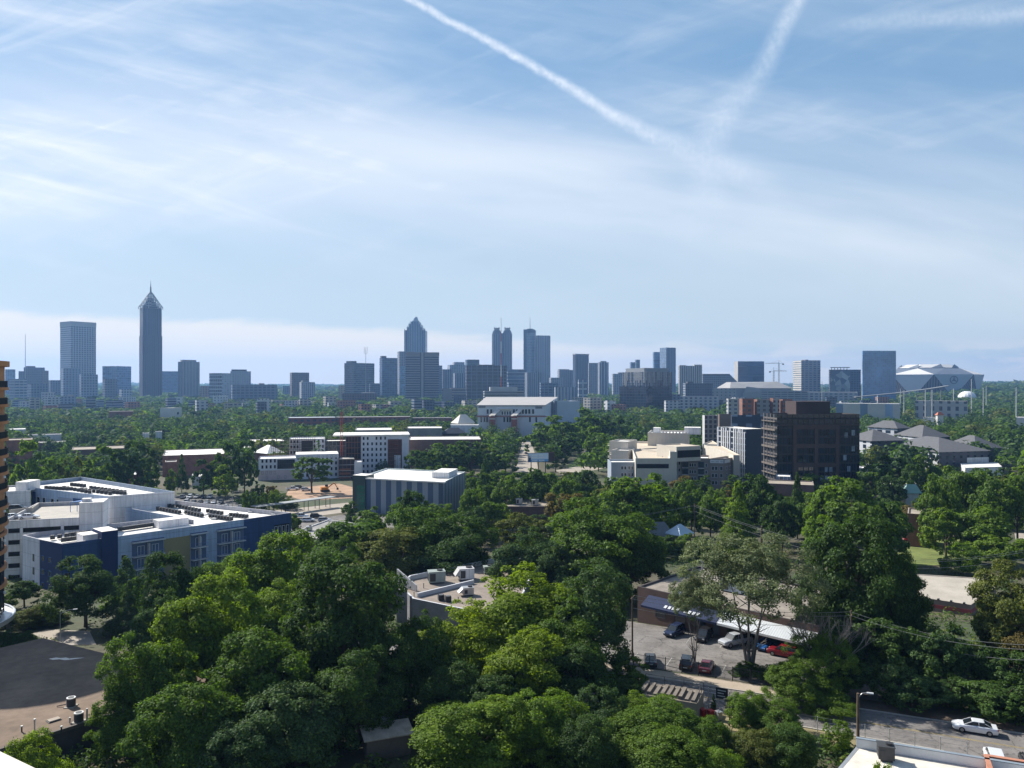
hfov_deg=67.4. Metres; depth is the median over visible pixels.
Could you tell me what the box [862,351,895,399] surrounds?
glass tower
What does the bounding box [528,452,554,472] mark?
billboard
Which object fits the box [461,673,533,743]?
broadleaf tree
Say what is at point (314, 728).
broadleaf tree
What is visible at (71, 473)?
broadleaf tree
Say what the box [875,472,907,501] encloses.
broadleaf tree
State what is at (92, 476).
broadleaf tree
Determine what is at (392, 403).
building
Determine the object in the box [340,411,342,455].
red hoist mast
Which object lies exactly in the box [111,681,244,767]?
broadleaf tree
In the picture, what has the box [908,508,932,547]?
building
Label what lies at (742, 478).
broadleaf tree
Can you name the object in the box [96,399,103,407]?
building
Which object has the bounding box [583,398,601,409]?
building
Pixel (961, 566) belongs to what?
power line
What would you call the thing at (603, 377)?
office tower
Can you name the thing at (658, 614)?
window
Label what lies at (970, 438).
town house row
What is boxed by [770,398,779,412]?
brick apartments
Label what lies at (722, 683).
pavement
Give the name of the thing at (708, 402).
block
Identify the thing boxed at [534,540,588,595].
broadleaf tree
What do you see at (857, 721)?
street lamp
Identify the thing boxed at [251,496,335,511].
covered walkway
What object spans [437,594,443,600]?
condenser unit
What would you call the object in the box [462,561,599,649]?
broadleaf tree
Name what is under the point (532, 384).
apartment tower
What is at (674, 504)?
broadleaf tree
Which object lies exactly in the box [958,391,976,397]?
dome tent
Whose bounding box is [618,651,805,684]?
lot fence
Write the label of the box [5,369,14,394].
office tower
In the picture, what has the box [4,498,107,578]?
parking garage
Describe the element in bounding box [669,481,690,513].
broadleaf tree
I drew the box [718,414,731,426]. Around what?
lift tower
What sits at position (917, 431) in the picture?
town house row
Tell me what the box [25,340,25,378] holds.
radio mast
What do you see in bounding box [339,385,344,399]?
beige block
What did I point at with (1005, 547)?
broadleaf tree
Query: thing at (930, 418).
building
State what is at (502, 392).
office block
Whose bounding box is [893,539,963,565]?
grass field
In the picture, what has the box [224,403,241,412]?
building
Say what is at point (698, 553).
leafy shrub
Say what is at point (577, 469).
ramp road
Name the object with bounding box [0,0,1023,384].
sky
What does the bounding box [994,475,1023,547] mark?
broadleaf tree
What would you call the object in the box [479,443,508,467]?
broadleaf tree
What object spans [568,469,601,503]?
broadleaf tree
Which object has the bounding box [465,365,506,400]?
office tower
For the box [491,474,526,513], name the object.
broadleaf tree
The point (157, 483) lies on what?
broadleaf tree
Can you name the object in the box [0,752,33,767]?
parapet ledge
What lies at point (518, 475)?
broadleaf tree
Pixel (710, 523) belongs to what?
broadleaf tree
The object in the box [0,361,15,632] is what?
apartment tower
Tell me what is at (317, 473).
broadleaf tree
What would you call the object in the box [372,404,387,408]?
building
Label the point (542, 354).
office tower
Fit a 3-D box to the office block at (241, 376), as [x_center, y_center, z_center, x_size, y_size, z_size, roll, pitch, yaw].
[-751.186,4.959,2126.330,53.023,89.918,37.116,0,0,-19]
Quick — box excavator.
[320,482,338,491]
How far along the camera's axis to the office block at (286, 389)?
2302.93 m
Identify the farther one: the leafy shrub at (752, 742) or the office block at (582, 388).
the office block at (582, 388)
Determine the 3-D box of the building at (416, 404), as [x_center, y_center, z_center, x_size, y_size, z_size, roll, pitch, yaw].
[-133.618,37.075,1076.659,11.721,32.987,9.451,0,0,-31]
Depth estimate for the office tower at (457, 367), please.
2407.52 m
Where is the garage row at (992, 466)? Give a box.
[960,462,1001,475]
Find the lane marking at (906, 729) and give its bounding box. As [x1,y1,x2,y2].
[565,675,1023,748]
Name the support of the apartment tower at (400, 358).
on the ground at (348, 759)
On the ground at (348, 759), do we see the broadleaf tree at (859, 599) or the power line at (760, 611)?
the broadleaf tree at (859, 599)
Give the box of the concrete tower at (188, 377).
[178,360,199,396]
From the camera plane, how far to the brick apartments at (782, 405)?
640.37 m
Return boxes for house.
[648,522,669,546]
[665,524,694,547]
[935,412,943,425]
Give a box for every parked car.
[8,513,18,518]
[18,513,39,519]
[644,653,656,666]
[699,659,714,673]
[757,637,773,650]
[951,717,998,736]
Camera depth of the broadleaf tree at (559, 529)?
216.78 m
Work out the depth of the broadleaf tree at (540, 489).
277.67 m
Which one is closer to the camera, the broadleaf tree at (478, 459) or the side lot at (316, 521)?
the side lot at (316, 521)
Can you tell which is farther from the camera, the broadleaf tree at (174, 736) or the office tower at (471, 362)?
the office tower at (471, 362)
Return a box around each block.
[6,479,39,508]
[19,371,23,378]
[22,500,290,588]
[41,392,54,403]
[42,371,48,391]
[49,380,60,395]
[61,395,75,406]
[102,379,116,397]
[119,389,130,396]
[162,371,177,392]
[200,386,208,396]
[209,373,231,398]
[230,369,250,384]
[231,383,276,399]
[283,386,289,394]
[290,372,308,396]
[300,380,314,398]
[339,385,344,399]
[342,392,376,400]
[353,468,464,513]
[369,383,379,397]
[439,365,441,393]
[442,388,451,401]
[451,424,478,435]
[452,388,465,401]
[453,373,464,387]
[483,387,523,398]
[507,369,525,396]
[507,383,523,390]
[540,383,557,396]
[549,378,562,386]
[554,387,576,400]
[557,369,572,386]
[578,380,586,396]
[607,439,636,461]
[608,459,634,481]
[609,448,634,458]
[612,372,622,393]
[648,427,700,445]
[662,456,681,479]
[672,394,680,400]
[678,365,701,395]
[680,396,718,411]
[682,455,708,484]
[683,382,712,395]
[702,415,717,445]
[703,440,739,482]
[709,456,731,491]
[712,388,735,400]
[726,399,738,414]
[731,415,762,427]
[734,361,763,381]
[762,391,807,400]
[793,360,819,391]
[808,392,857,401]
[829,367,860,398]
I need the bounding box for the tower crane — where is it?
[765,360,783,382]
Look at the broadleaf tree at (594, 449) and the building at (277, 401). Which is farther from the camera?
the building at (277, 401)
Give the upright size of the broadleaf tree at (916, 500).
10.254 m
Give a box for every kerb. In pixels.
[595,692,943,750]
[608,670,1023,734]
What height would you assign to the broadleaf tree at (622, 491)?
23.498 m
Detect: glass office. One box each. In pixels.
[620,386,668,408]
[622,368,671,400]
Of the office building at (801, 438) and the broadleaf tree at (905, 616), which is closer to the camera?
the broadleaf tree at (905, 616)
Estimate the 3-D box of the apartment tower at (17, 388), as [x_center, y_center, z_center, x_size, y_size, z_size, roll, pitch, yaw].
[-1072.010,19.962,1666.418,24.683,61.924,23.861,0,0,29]
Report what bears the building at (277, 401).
on the ground at (348, 759)
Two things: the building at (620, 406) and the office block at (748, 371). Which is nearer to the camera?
the building at (620, 406)
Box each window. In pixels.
[64,572,70,581]
[655,610,665,618]
[674,615,684,623]
[694,620,705,627]
[771,638,784,645]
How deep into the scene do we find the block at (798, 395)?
1464.28 m
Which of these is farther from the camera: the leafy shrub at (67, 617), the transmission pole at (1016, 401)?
the transmission pole at (1016, 401)
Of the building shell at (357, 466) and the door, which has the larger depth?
the building shell at (357, 466)
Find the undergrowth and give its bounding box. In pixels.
[5,541,1023,767]
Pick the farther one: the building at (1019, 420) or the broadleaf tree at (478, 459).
the building at (1019, 420)
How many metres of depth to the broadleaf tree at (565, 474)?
356.26 m
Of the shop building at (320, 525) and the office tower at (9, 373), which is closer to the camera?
the shop building at (320, 525)
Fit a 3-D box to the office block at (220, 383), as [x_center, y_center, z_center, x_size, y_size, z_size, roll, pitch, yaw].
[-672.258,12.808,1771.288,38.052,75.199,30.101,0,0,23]
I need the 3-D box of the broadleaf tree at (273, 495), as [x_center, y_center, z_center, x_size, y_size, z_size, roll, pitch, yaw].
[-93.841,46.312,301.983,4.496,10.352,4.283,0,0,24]
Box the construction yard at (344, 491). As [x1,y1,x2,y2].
[286,484,352,499]
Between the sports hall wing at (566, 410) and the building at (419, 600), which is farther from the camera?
the sports hall wing at (566, 410)
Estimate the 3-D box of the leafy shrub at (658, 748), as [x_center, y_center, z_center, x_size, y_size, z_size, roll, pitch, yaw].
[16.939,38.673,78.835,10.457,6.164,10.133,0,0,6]
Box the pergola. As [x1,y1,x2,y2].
[637,674,703,717]
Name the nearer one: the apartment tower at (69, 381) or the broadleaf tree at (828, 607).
the broadleaf tree at (828, 607)
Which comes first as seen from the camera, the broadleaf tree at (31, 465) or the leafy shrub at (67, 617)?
the leafy shrub at (67, 617)
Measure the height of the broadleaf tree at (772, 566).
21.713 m
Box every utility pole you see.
[630,595,634,655]
[694,504,694,537]
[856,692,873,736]
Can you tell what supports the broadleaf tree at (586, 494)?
on the ground at (348, 759)
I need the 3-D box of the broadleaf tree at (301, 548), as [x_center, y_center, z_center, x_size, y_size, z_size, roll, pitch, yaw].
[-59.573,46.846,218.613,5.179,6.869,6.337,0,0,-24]
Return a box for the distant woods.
[5,379,1023,470]
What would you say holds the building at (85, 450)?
on the ground at (348, 759)
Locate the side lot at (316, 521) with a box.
[298,513,393,528]
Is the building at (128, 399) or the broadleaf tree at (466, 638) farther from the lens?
the building at (128, 399)
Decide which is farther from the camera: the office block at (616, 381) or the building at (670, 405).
the office block at (616, 381)
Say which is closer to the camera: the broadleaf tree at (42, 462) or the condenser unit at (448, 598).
the condenser unit at (448, 598)
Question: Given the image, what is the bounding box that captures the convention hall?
[702,374,736,387]
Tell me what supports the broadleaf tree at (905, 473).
on the ground at (348, 759)
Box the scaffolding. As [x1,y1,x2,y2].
[271,434,314,455]
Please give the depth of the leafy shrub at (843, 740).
86.28 m
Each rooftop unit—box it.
[306,525,312,530]
[516,497,522,504]
[532,499,538,505]
[720,579,745,594]
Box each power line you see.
[634,599,850,616]
[634,608,849,625]
[635,595,837,612]
[853,612,1021,644]
[853,616,1023,649]
[917,559,1019,568]
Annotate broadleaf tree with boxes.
[3,725,75,767]
[4,580,42,607]
[5,457,14,469]
[6,462,23,478]
[9,439,45,505]
[18,459,29,479]
[28,456,72,500]
[37,457,52,468]
[39,553,126,626]
[54,462,72,475]
[56,456,83,478]
[62,456,83,475]
[63,460,79,471]
[77,444,117,479]
[79,472,92,477]
[82,689,158,762]
[86,474,104,479]
[93,630,199,741]
[104,448,133,483]
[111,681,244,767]
[115,439,159,486]
[125,586,180,652]
[131,550,211,637]
[141,470,160,488]
[145,566,266,716]
[191,459,214,493]
[191,718,291,767]
[199,548,251,612]
[200,625,312,721]
[206,441,238,489]
[213,464,237,499]
[213,588,295,643]
[216,528,317,631]
[230,439,259,493]
[230,679,346,767]
[233,474,247,491]
[240,489,250,507]
[249,492,259,508]
[250,484,265,499]
[257,576,322,640]
[258,492,268,509]
[265,486,279,498]
[268,489,279,509]
[277,549,411,709]
[291,456,332,492]
[291,514,301,532]
[294,541,311,552]
[311,640,408,751]
[312,518,387,567]
[315,535,364,603]
[349,526,423,597]
[352,506,389,528]
[376,503,471,571]
[378,609,451,710]
[384,502,402,525]
[389,489,429,528]
[402,544,491,574]
[403,450,428,468]
[403,694,537,767]
[408,450,442,469]
[415,597,500,678]
[416,656,479,720]
[420,504,435,518]
[426,442,456,468]
[426,465,442,469]
[429,503,451,515]
[429,513,501,568]
[438,445,471,471]
[453,440,488,472]
[454,485,490,525]
[458,466,468,477]
[461,505,487,535]
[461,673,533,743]
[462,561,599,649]
[465,470,495,489]
[465,473,479,488]
[472,481,499,509]
[475,501,511,529]
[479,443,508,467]
[480,452,496,474]
[482,623,565,699]
[486,525,559,585]
[490,470,509,487]
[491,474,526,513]
[493,453,518,473]
[495,511,534,546]
[500,687,590,767]
[503,472,516,497]
[514,473,528,477]
[515,514,546,528]
[516,472,538,496]
[518,422,560,452]
[519,468,555,502]
[525,516,554,544]
[526,595,603,676]
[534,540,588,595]
[539,472,558,486]
[543,415,588,445]
[543,493,596,528]
[545,446,568,471]
[545,512,591,543]
[545,641,626,703]
[549,432,583,457]
[549,478,583,507]
[549,496,667,593]
[550,557,633,671]
[559,472,573,479]
[563,407,610,438]
[566,683,629,743]
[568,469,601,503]
[572,491,596,507]
[582,425,608,464]
[589,490,613,511]
[590,447,607,470]
[590,485,615,499]
[591,507,620,516]
[592,516,671,602]
[593,414,632,438]
[598,472,677,527]
[601,477,617,489]
[645,477,669,490]
[647,480,667,504]
[653,497,691,528]
[667,567,725,661]
[668,475,696,509]
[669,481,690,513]
[672,478,697,507]
[672,478,707,535]
[677,532,837,666]
[692,492,726,542]
[695,479,711,495]
[699,475,712,486]
[706,487,726,505]
[715,497,732,513]
[721,506,760,530]
[724,474,741,495]
[724,484,746,502]
[735,472,784,542]
[737,476,754,493]
[760,494,804,549]
[781,629,861,687]
[792,503,807,533]
[793,492,814,505]
[793,569,861,644]
[799,513,913,653]
[801,472,829,491]
[801,514,852,572]
[802,488,845,538]
[809,475,891,562]
[817,483,833,491]
[818,661,875,692]
[819,618,877,666]
[850,550,929,622]
[851,617,926,673]
[853,501,915,555]
[856,471,882,501]
[860,464,879,497]
[860,661,921,705]
[862,550,935,651]
[871,455,907,486]
[873,762,891,767]
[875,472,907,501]
[875,501,899,525]
[877,665,951,713]
[881,498,899,515]
[885,631,961,681]
[897,463,927,495]
[897,503,914,522]
[907,470,924,496]
[907,622,974,679]
[910,454,942,484]
[911,498,929,508]
[914,472,963,541]
[917,507,969,555]
[925,673,983,707]
[932,465,984,539]
[941,470,963,487]
[946,506,1012,563]
[951,679,1023,723]
[963,470,1020,527]
[964,534,1023,570]
[964,558,1023,656]
[964,644,1023,687]
[967,504,1010,528]
[969,467,993,477]
[971,469,997,496]
[984,620,1023,669]
[986,469,1008,478]
[986,649,1023,686]
[989,674,1023,716]
[993,467,1011,477]
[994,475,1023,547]
[1001,474,1023,522]
[1009,465,1023,475]
[1018,460,1023,475]
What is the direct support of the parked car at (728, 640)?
on the shop parking lot at (647, 638)
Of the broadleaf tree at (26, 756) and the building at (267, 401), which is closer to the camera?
the broadleaf tree at (26, 756)
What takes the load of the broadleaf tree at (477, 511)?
on the ground at (348, 759)
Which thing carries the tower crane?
on the ground at (348, 759)
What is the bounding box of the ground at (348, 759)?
[0,397,1023,767]
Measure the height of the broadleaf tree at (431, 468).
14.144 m
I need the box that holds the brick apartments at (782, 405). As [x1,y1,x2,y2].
[780,399,791,412]
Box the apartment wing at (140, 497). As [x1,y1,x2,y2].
[32,477,174,523]
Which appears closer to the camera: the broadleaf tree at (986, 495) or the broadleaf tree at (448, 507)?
the broadleaf tree at (986, 495)
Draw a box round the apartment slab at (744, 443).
[717,426,762,481]
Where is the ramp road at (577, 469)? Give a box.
[556,465,605,472]
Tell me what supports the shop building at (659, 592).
on the ground at (348, 759)
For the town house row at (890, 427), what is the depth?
578.17 m
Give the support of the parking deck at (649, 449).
on the ground at (348, 759)
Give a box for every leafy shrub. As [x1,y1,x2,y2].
[0,603,49,630]
[0,628,38,647]
[28,613,71,627]
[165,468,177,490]
[274,491,292,506]
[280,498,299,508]
[340,501,356,512]
[557,713,625,767]
[599,703,682,767]
[601,672,642,706]
[611,655,649,686]
[613,689,651,728]
[626,722,720,767]
[633,693,701,744]
[663,534,681,555]
[671,710,732,760]
[674,533,698,556]
[691,540,719,559]
[697,745,746,767]
[722,728,779,767]
[723,689,769,730]
[728,660,759,677]
[750,695,803,733]
[752,664,787,680]
[755,722,819,767]
[759,659,823,714]
[794,675,860,720]
[820,719,853,754]
[936,542,981,572]
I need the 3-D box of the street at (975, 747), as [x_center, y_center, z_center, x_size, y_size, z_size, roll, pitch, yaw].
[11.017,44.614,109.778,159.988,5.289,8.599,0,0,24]
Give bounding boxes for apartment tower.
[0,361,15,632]
[9,379,26,399]
[27,384,47,398]
[61,368,79,396]
[79,374,97,397]
[397,351,407,393]
[525,372,540,396]
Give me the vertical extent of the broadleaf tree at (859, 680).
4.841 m
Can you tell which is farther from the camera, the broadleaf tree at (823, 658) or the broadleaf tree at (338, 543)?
the broadleaf tree at (338, 543)
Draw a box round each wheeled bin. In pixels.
[700,707,706,717]
[706,708,714,717]
[714,710,722,720]
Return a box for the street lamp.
[60,609,76,640]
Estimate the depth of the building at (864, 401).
1083.35 m
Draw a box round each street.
[358,643,1023,758]
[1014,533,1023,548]
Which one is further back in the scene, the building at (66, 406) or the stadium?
the stadium
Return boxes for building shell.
[258,451,338,480]
[289,437,324,454]
[325,439,345,455]
[333,432,409,473]
[339,456,354,478]
[354,460,361,474]
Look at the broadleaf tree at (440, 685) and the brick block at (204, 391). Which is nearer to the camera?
the broadleaf tree at (440, 685)
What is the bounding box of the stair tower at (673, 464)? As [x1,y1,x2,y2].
[669,451,676,488]
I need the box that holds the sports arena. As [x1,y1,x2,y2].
[717,381,790,398]
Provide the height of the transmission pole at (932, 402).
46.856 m
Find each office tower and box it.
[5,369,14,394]
[24,366,44,383]
[60,321,95,379]
[102,366,130,393]
[344,361,373,392]
[405,352,438,398]
[442,369,451,387]
[447,362,464,387]
[465,360,478,365]
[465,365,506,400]
[535,335,549,382]
[573,354,588,392]
[588,363,597,393]
[598,361,608,394]
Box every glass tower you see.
[380,356,396,396]
[399,366,404,395]
[630,362,635,367]
[635,360,639,367]
[653,352,659,367]
[660,348,675,392]
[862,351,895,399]
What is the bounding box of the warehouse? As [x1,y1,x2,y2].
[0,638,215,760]
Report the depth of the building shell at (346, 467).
410.84 m
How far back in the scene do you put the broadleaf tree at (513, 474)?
309.19 m
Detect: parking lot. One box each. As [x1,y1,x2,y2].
[175,495,255,508]
[586,621,887,701]
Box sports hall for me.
[476,397,556,438]
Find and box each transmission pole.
[930,390,933,416]
[971,379,971,411]
[1016,387,1016,416]
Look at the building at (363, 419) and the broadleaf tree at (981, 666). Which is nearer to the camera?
the broadleaf tree at (981, 666)
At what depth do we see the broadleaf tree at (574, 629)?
104.09 m
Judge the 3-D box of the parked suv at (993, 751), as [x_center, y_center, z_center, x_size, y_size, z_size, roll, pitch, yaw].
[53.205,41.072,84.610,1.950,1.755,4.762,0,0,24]
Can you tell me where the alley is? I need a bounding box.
[32,629,95,644]
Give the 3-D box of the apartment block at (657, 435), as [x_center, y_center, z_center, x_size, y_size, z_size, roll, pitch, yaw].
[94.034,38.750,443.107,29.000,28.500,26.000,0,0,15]
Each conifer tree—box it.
[100,579,143,637]
[104,555,145,606]
[175,454,189,492]
[345,503,356,522]
[477,473,486,488]
[480,461,486,473]
[717,480,757,552]
[788,472,805,538]
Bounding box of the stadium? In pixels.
[896,364,983,393]
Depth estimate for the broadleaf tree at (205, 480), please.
347.58 m
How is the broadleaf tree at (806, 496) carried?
on the ground at (348, 759)
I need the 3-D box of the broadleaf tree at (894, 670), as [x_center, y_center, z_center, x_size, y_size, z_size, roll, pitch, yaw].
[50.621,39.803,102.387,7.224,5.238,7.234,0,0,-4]
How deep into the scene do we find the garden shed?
86.56 m
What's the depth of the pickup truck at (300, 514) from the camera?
291.75 m
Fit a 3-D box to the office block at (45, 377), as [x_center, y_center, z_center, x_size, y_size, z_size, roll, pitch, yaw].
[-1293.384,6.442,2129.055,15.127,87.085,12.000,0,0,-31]
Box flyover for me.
[854,385,949,399]
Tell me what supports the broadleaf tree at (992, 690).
on the ground at (348, 759)
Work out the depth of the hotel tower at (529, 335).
2979.30 m
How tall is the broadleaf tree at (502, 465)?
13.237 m
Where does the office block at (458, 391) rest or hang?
on the ground at (348, 759)
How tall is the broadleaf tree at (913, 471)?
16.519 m
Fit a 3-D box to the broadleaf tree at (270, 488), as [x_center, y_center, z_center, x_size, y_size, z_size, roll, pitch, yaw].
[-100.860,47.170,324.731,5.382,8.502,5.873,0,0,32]
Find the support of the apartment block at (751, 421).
on the ground at (348, 759)
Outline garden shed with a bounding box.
[359,718,413,761]
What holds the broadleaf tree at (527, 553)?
on the ground at (348, 759)
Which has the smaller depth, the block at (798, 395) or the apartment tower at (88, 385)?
the block at (798, 395)
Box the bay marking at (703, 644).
[604,637,800,683]
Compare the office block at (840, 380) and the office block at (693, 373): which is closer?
the office block at (840, 380)
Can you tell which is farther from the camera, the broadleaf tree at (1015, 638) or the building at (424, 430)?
the building at (424, 430)
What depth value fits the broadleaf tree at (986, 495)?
223.78 m
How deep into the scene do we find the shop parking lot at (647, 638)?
121.32 m
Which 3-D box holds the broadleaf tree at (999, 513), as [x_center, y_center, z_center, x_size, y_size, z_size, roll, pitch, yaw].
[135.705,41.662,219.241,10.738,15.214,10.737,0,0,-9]
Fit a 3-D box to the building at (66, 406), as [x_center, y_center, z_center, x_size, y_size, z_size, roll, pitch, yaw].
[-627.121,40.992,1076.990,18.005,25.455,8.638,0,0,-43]
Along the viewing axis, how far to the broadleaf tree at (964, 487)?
232.27 m
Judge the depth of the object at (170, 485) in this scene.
349.00 m
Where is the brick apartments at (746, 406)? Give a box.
[739,399,753,414]
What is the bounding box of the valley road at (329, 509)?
[275,503,352,517]
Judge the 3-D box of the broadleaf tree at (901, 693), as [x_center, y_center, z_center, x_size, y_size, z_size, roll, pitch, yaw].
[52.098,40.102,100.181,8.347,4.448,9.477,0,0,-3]
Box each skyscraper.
[138,282,162,396]
[404,317,426,352]
[492,327,511,368]
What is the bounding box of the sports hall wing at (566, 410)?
[552,401,579,423]
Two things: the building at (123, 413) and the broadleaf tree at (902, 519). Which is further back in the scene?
the building at (123, 413)
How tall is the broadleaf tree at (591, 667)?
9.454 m
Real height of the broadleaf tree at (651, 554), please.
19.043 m
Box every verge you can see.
[567,462,585,467]
[700,711,855,747]
[849,699,1023,732]
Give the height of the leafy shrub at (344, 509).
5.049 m
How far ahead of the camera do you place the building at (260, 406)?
1054.36 m
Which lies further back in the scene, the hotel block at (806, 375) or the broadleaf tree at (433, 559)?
the hotel block at (806, 375)
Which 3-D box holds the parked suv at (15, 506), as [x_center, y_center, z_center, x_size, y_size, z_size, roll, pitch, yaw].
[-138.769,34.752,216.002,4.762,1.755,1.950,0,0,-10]
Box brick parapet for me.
[983,754,1023,767]
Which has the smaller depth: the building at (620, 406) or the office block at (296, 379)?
the building at (620, 406)
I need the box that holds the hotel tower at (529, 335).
[523,329,535,372]
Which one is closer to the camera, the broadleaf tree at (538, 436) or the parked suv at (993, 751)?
the parked suv at (993, 751)
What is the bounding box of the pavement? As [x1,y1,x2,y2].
[451,645,848,705]
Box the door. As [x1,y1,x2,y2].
[713,624,719,635]
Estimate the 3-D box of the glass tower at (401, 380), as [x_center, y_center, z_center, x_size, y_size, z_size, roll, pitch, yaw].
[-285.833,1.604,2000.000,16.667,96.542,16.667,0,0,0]
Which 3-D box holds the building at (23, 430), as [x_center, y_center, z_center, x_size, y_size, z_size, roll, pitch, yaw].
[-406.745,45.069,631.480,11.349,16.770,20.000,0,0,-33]
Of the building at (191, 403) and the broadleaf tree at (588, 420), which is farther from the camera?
the building at (191, 403)
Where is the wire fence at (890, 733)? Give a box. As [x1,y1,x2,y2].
[801,714,966,753]
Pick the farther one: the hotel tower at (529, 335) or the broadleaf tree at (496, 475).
the hotel tower at (529, 335)
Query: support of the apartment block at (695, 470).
on the ground at (348, 759)
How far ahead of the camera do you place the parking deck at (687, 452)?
359.39 m
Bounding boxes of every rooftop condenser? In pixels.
[57,696,78,708]
[69,708,87,723]
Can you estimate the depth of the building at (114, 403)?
1274.90 m
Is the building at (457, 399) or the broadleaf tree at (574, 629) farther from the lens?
the building at (457, 399)
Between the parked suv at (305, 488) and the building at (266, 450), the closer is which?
the parked suv at (305, 488)
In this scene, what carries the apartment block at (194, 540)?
on the ground at (348, 759)
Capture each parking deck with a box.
[632,441,669,485]
[639,448,656,451]
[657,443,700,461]
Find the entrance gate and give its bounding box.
[699,686,729,709]
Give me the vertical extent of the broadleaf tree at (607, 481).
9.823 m
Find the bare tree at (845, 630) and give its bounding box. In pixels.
[786,609,876,689]
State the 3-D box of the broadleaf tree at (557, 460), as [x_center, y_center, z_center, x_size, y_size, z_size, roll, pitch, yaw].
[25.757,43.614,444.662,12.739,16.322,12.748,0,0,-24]
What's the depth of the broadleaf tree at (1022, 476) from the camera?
278.40 m
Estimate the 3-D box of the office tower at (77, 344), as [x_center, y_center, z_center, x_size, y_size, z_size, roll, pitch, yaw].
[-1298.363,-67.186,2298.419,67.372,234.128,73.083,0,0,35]
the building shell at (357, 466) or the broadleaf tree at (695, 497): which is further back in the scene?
the building shell at (357, 466)
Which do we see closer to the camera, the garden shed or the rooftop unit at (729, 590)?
the garden shed
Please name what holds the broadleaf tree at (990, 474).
on the ground at (348, 759)
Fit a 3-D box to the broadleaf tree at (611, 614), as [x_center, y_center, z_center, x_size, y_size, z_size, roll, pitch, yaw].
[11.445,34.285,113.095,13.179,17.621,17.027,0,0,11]
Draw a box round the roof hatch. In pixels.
[46,716,61,723]
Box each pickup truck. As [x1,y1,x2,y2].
[286,486,298,489]
[296,512,308,516]
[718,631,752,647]
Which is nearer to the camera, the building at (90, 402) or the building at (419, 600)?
the building at (419, 600)
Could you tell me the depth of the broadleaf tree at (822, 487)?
320.15 m
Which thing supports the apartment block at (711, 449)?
on the ground at (348, 759)
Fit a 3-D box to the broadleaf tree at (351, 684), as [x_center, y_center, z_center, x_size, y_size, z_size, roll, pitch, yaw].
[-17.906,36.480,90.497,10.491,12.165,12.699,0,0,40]
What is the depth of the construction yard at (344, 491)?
360.52 m
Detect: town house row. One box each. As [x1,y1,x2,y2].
[860,429,905,465]
[867,420,910,435]
[893,436,989,471]
[894,425,949,439]
[954,435,1002,464]
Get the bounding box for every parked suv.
[8,504,27,509]
[301,487,310,490]
[302,517,314,521]
[310,513,322,517]
[318,517,330,521]
[663,621,685,637]
[679,654,693,670]
[694,626,713,642]
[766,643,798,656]
[982,746,1004,756]
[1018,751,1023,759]
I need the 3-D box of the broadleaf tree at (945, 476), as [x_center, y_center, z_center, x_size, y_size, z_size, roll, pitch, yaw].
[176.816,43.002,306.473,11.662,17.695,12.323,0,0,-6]
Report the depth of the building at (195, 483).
380.78 m
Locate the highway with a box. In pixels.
[516,441,537,471]
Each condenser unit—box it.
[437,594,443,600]
[445,595,451,601]
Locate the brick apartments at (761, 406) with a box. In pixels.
[754,399,769,414]
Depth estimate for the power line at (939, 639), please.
104.61 m
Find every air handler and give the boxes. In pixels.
[427,569,445,583]
[453,566,474,580]
[457,585,473,595]
[483,564,490,573]
[876,740,895,762]
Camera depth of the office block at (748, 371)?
2002.02 m
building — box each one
[6,438,32,469]
[9,428,25,433]
[12,399,25,406]
[19,401,28,406]
[28,433,60,440]
[29,398,39,409]
[38,440,66,454]
[43,397,60,405]
[43,405,57,417]
[57,404,72,410]
[72,445,124,465]
[86,398,95,409]
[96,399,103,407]
[106,400,122,408]
[109,411,132,417]
[118,397,135,407]
[125,402,139,408]
[128,473,145,485]
[156,431,161,438]
[160,408,181,417]
[163,448,224,476]
[165,398,175,406]
[165,460,176,482]
[175,397,182,403]
[188,400,194,406]
[192,474,202,486]
[195,400,207,410]
[213,395,227,403]
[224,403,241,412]
[236,400,249,402]
[250,438,285,447]
[254,445,281,464]
[255,402,266,412]
[257,399,269,411]
[271,400,285,403]
[284,400,298,407]
[288,416,334,427]
[291,520,354,552]
[299,399,310,406]
[323,396,335,406]
[335,416,410,426]
[337,400,355,408]
[355,427,391,431]
[358,404,370,411]
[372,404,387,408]
[388,401,401,406]
[397,556,539,628]
[407,426,441,437]
[409,436,480,466]
[411,399,421,413]
[412,417,451,421]
[422,400,434,410]
[435,401,445,406]
[441,402,455,408]
[442,428,465,435]
[454,396,465,405]
[461,400,476,407]
[503,499,550,529]
[572,397,586,403]
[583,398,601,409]
[604,400,614,412]
[611,404,625,412]
[637,566,830,648]
[664,401,680,411]
[761,401,859,487]
[768,479,813,497]
[776,474,790,479]
[825,397,836,406]
[836,403,899,421]
[838,736,1023,767]
[859,400,869,402]
[875,397,888,402]
[904,484,921,517]
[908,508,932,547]
[915,400,967,420]
[918,574,995,615]
[923,417,935,425]
[1016,417,1023,426]
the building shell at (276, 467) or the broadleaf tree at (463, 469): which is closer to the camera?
the broadleaf tree at (463, 469)

